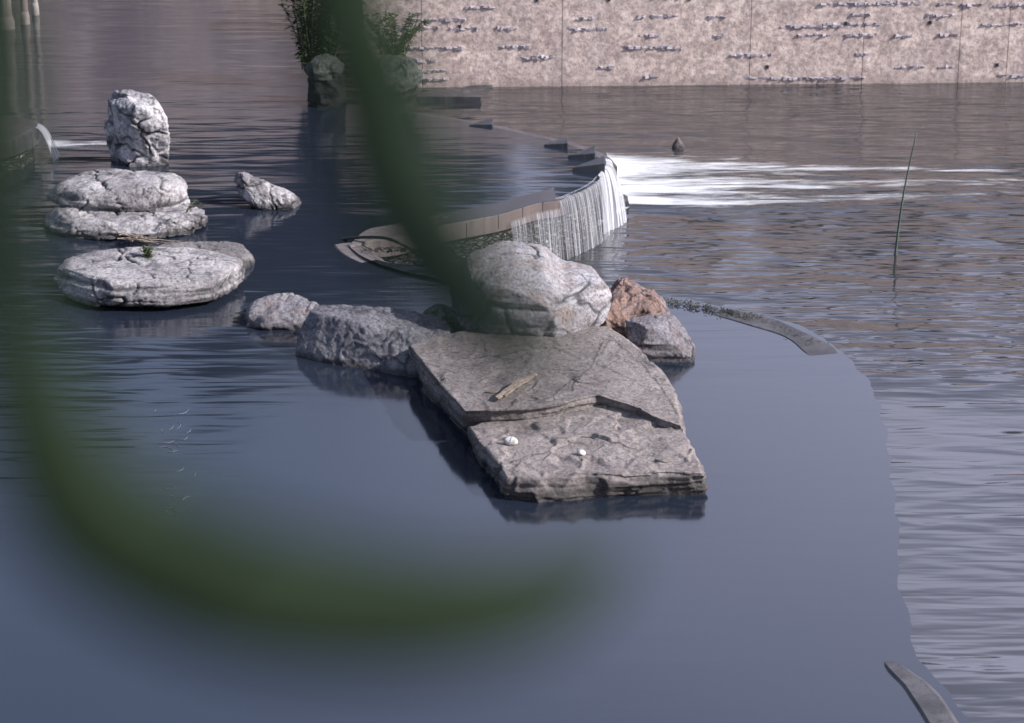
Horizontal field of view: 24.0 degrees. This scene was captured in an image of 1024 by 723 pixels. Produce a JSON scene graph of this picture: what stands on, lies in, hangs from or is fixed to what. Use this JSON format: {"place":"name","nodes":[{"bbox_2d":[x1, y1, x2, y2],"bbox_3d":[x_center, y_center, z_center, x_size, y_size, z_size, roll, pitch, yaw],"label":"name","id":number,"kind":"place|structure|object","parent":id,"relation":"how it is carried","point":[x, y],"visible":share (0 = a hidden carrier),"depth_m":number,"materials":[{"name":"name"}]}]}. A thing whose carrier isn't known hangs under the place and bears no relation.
{"place":"outdoors","nodes":[
{"label":"outdoors","id":0,"kind":"place"},
{"bbox_2d":[39,124,59,160],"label":"waterfall","id":1,"kind":"structure","parent":0,"point":[52,149],"depth_m":30.36,"materials":[{"name":"liquid"}]},
{"bbox_2d":[0,0,628,674],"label":"reed plant","id":2,"kind":"object","parent":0,"point":[104,520],"visible":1,"depth_m":0.66,"materials":[{"name":"green plant"}]},
{"bbox_2d":[0,0,969,722],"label":"water","id":3,"kind":"structure","parent":0,"point":[758,582],"depth_m":20.74,"materials":[{"name":"blue liquid"}]},
{"bbox_2d":[33,0,38,14],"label":"concrete pile","id":4,"kind":"object","parent":3,"relation":"in","point":[36,6],"visible":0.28,"depth_m":38.62,"materials":[{"name":"white concrete"}]},
{"bbox_2d":[43,203,207,240],"bbox_3d":[-4.439,-1.554,27.663,1.899,0.502,1.204,0,20,0],"label":"layered rock","id":5,"kind":"object","parent":3,"relation":"in","point":[73,222],"visible":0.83,"depth_m":27.28,"materials":[{"name":"stone"}]},
{"bbox_2d":[46,168,189,211],"bbox_3d":[-4.568,-1.965,27.924,1.669,0.396,1.050,0,20,0],"label":"cap boulder","id":6,"kind":"object","parent":5,"relation":"on","point":[116,190],"visible":0.98,"depth_m":27.61,"materials":[{"name":"stone"}]},
{"bbox_2d":[117,232,181,243],"bbox_3d":[-4.099,-1.370,26.920,0.688,0.111,0.426,9,22,24],"label":"twig tangle","id":7,"kind":"object","parent":5,"relation":"on","point":[132,237],"visible":1,"depth_m":26.89,"materials":[{"name":"wood"}]},
{"bbox_2d":[185,200,202,213],"bbox_3d":[-3.562,-1.723,26.934,0.187,0.136,0.256,-10,22,-24],"label":"weed","id":8,"kind":"object","parent":5,"relation":"on","point":[190,206],"visible":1,"depth_m":26.96,"materials":[{"name":"green plant"}]},
{"bbox_2d":[104,89,169,166],"bbox_3d":[-4.653,-2.780,30.165,0.659,1.292,0.993,-14,24,-33],"label":"standing stone","id":9,"kind":"object","parent":3,"relation":"in","point":[136,126],"visible":0.79,"depth_m":29.88,"materials":[{"name":"stone"}]},
{"bbox_2d":[53,246,244,307],"bbox_3d":[-3.827,-0.778,25.423,1.989,0.576,1.463,0,20,0],"label":"disc rock","id":10,"kind":"object","parent":3,"relation":"on","point":[162,277],"visible":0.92,"depth_m":25.03,"materials":[{"name":"stone"}]},
{"bbox_2d":[139,244,156,258],"bbox_3d":[-3.861,-1.161,25.528,0.188,0.136,0.181,5,21,12],"label":"weed","id":11,"kind":"object","parent":10,"relation":"on","point":[148,254],"visible":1,"depth_m":25.52,"materials":[{"name":"green plant"}]},
{"bbox_2d":[161,409,195,475],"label":"foam filaments","id":12,"kind":"object","parent":3,"relation":"on","point":[172,441],"visible":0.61,"depth_m":21.40,"materials":[{"name":"white liquid"}]},
{"bbox_2d":[158,241,254,269],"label":"flat rock","id":13,"kind":"object","parent":3,"relation":"on","point":[242,253],"visible":0.27,"depth_m":26.42,"materials":[{"name":"grey stone"}]},
{"bbox_2d":[234,172,300,209],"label":"pointed rock","id":14,"kind":"object","parent":3,"relation":"in","point":[258,193],"visible":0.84,"depth_m":28.29,"materials":[{"name":"stone"}]},
{"bbox_2d":[244,293,318,329],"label":"knobbly rock","id":15,"kind":"object","parent":3,"relation":"on","point":[277,311],"visible":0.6,"depth_m":24.33,"materials":[{"name":"grey stone"}]},
{"bbox_2d":[280,292,303,297],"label":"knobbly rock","id":16,"kind":"object","parent":3,"relation":"on","point":[287,294],"visible":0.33,"depth_m":24.63,"materials":[{"name":"stone"}]},
{"bbox_2d":[307,76,323,107],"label":"plinth rock","id":17,"kind":"object","parent":3,"relation":"in","point":[314,95],"visible":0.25,"depth_m":32.89,"materials":[{"name":"grey stone"}]},
{"bbox_2d":[304,58,318,79],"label":"perched rock","id":18,"kind":"object","parent":17,"relation":"on","point":[310,69],"visible":0.24,"depth_m":32.79,"materials":[{"name":"grey stone"}]},
{"bbox_2d":[295,304,432,377],"bbox_3d":[-1.235,-0.119,23.593,1.824,0.785,1.104,7,21,20],"label":"long rock","id":19,"kind":"object","parent":3,"relation":"in","point":[380,339],"visible":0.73,"depth_m":23.28,"materials":[{"name":"grey stone"}]},
{"bbox_2d":[407,326,707,502],"bbox_3d":[0.404,0.494,21.989,2.278,0.731,4.095,-4,20,-11],"label":"slab rock","id":20,"kind":"object","parent":3,"relation":"in","point":[625,408],"visible":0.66,"depth_m":21.16,"materials":[{"name":"stone"}]},
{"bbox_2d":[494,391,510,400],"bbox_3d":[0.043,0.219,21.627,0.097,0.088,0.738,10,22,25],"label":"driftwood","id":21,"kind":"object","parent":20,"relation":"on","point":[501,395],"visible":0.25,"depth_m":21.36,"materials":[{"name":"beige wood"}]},
{"bbox_2d":[504,436,517,445],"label":"white stone","id":22,"kind":"object","parent":20,"relation":"on","point":[510,441],"visible":1,"depth_m":20.71,"materials":[{"name":"white stone"}]},
{"bbox_2d":[497,241,611,335],"bbox_3d":[0.177,-0.717,23.397,1.586,0.722,1.175,0,20,0],"label":"boulder","id":23,"kind":"object","parent":20,"relation":"on","point":[571,297],"visible":0.59,"depth_m":23.16,"materials":[{"name":"stone"}]},
{"bbox_2d":[577,449,585,455],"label":"white stone","id":24,"kind":"object","parent":20,"relation":"on","point":[581,452],"visible":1,"depth_m":20.52,"materials":[{"name":"white stone"}]},
{"bbox_2d":[600,277,669,338],"bbox_3d":[1.200,-0.421,24.261,0.873,0.699,0.951,0,20,0],"label":"rusty rock","id":25,"kind":"object","parent":3,"relation":"in","point":[630,299],"visible":0.48,"depth_m":24.08,"materials":[{"name":"brown stone"}]},
{"bbox_2d":[625,314,694,362],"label":"block rock","id":26,"kind":"object","parent":3,"relation":"on","point":[662,338],"visible":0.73,"depth_m":23.37,"materials":[{"name":"grey stone"}]},
{"bbox_2d":[663,297,828,344],"bbox_3d":[2.348,-0.445,24.533,2.055,0.039,0.456,17,26,38],"label":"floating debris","id":27,"kind":"object","parent":3,"relation":"on","point":[707,305],"visible":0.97,"depth_m":24.77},
{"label":"perched rock","id":28,"kind":"object","parent":3,"relation":"in","visible":0},
{"bbox_2d":[278,0,313,69],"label":"bush","id":29,"kind":"object","parent":28,"relation":"on","point":[303,43],"visible":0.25,"depth_m":33.61,"materials":[{"name":"green plant"}]},
{"bbox_2d":[403,11,428,43],"bbox_3d":[-1.682,-4.575,34.154,1.429,0.795,0.781,17,26,39],"label":"bush","id":30,"kind":"object","parent":28,"relation":"on","point":[413,31],"visible":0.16,"depth_m":34.00,"materials":[{"name":"green plant"}]},
{"bbox_2d":[421,1,1023,722],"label":"water","id":31,"kind":"structure","parent":0,"point":[923,329],"depth_m":28.96,"materials":[{"name":"grey liquid"}]},
{"bbox_2d":[430,93,481,103],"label":"stone sill","id":32,"kind":"structure","parent":31,"relation":"in","point":[475,98],"depth_m":36.12,"materials":[{"name":"stone"}]},
{"bbox_2d":[436,85,492,92],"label":"stone sill","id":33,"kind":"structure","parent":31,"relation":"in","point":[467,88],"depth_m":36.90,"materials":[{"name":"stone"}]},
{"bbox_2d":[348,178,600,255],"bbox_3d":[-0.320,-1.385,28.425,0.747,0.950,4.302,17,26,38],"label":"curved weir","id":34,"kind":"object","parent":31,"relation":"in","point":[503,219],"visible":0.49,"depth_m":28.73,"materials":[{"name":"concrete"}]},
{"bbox_2d":[341,236,359,239],"bbox_3d":[-1.471,-1.220,27.280,1.202,0.664,0.984,0,20,0],"label":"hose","id":35,"kind":"object","parent":34,"relation":"on","point":[350,237],"visible":0.25,"depth_m":27.06,"materials":[{"name":"black rubber"}]},
{"bbox_2d":[516,176,609,255],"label":"waterfall","id":36,"kind":"structure","parent":34,"relation":"attached to","point":[581,219],"depth_m":29.16,"materials":[{"name":"liquid"}]},
{"bbox_2d":[437,115,616,220],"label":"pool edge wall","id":37,"kind":"structure","parent":31,"relation":"in","point":[598,201],"depth_m":31.02,"materials":[{"name":"stone"}]},
{"bbox_2d":[469,118,493,126],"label":"concrete block","id":38,"kind":"structure","parent":37,"relation":"on","point":[487,122],"depth_m":31.98,"materials":[{"name":"grey concrete"}]},
{"bbox_2d":[544,136,567,147],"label":"concrete block","id":39,"kind":"structure","parent":37,"relation":"on","point":[562,142],"depth_m":30.97,"materials":[{"name":"grey concrete"}]},
{"bbox_2d":[568,146,594,158],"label":"concrete block","id":40,"kind":"structure","parent":37,"relation":"on","point":[588,153],"depth_m":30.44,"materials":[{"name":"grey concrete"}]},
{"bbox_2d":[573,156,604,192],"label":"concrete block","id":41,"kind":"structure","parent":37,"relation":"on","point":[597,165],"depth_m":29.83,"materials":[{"name":"grey concrete"}]},
{"bbox_2d":[598,159,626,233],"bbox_3d":[1.273,-2.064,30.100,0.312,0.760,0.991,3,20,8],"label":"water chute","id":42,"kind":"object","parent":31,"relation":"on","point":[611,214],"visible":1,"depth_m":29.98,"materials":[{"name":"white liquid"}]},
{"bbox_2d":[623,194,629,207],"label":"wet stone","id":43,"kind":"object","parent":31,"relation":"in","point":[626,201],"visible":0.38,"depth_m":30.85,"materials":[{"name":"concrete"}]},
{"bbox_2d":[334,242,957,722],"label":"crest weir","id":44,"kind":"object","parent":31,"relation":"in","point":[926,698],"visible":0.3,"depth_m":23.58,"materials":[{"name":"concrete"}]},
{"bbox_2d":[672,137,684,149],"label":"knobbly rock","id":45,"kind":"object","parent":31,"relation":"on","point":[677,144],"visible":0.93,"depth_m":33.64,"materials":[{"name":"grey stone"}]},
{"bbox_2d":[394,0,1023,87],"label":"stone wall","id":46,"kind":"structure","parent":31,"relation":"in","point":[519,43],"depth_m":37.01,"materials":[{"name":"beige stone"}]},
{"bbox_2d":[607,155,955,204],"bbox_3d":[4.167,-2.457,32.197,5.732,0.009,3.081,0,20,0],"label":"foam","id":47,"kind":"object","parent":31,"relation":"on","point":[627,167],"visible":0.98,"depth_m":31.94,"materials":[{"name":"white"}]},
{"bbox_2d":[894,132,916,254],"bbox_3d":[4.685,-1.956,28.728,0.209,1.622,0.043,15,25,35],"label":"reed","id":48,"kind":"object","parent":31,"relation":"in","point":[897,235],"visible":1,"depth_m":28.77,"materials":[{"name":"brown plant"}]}
]}

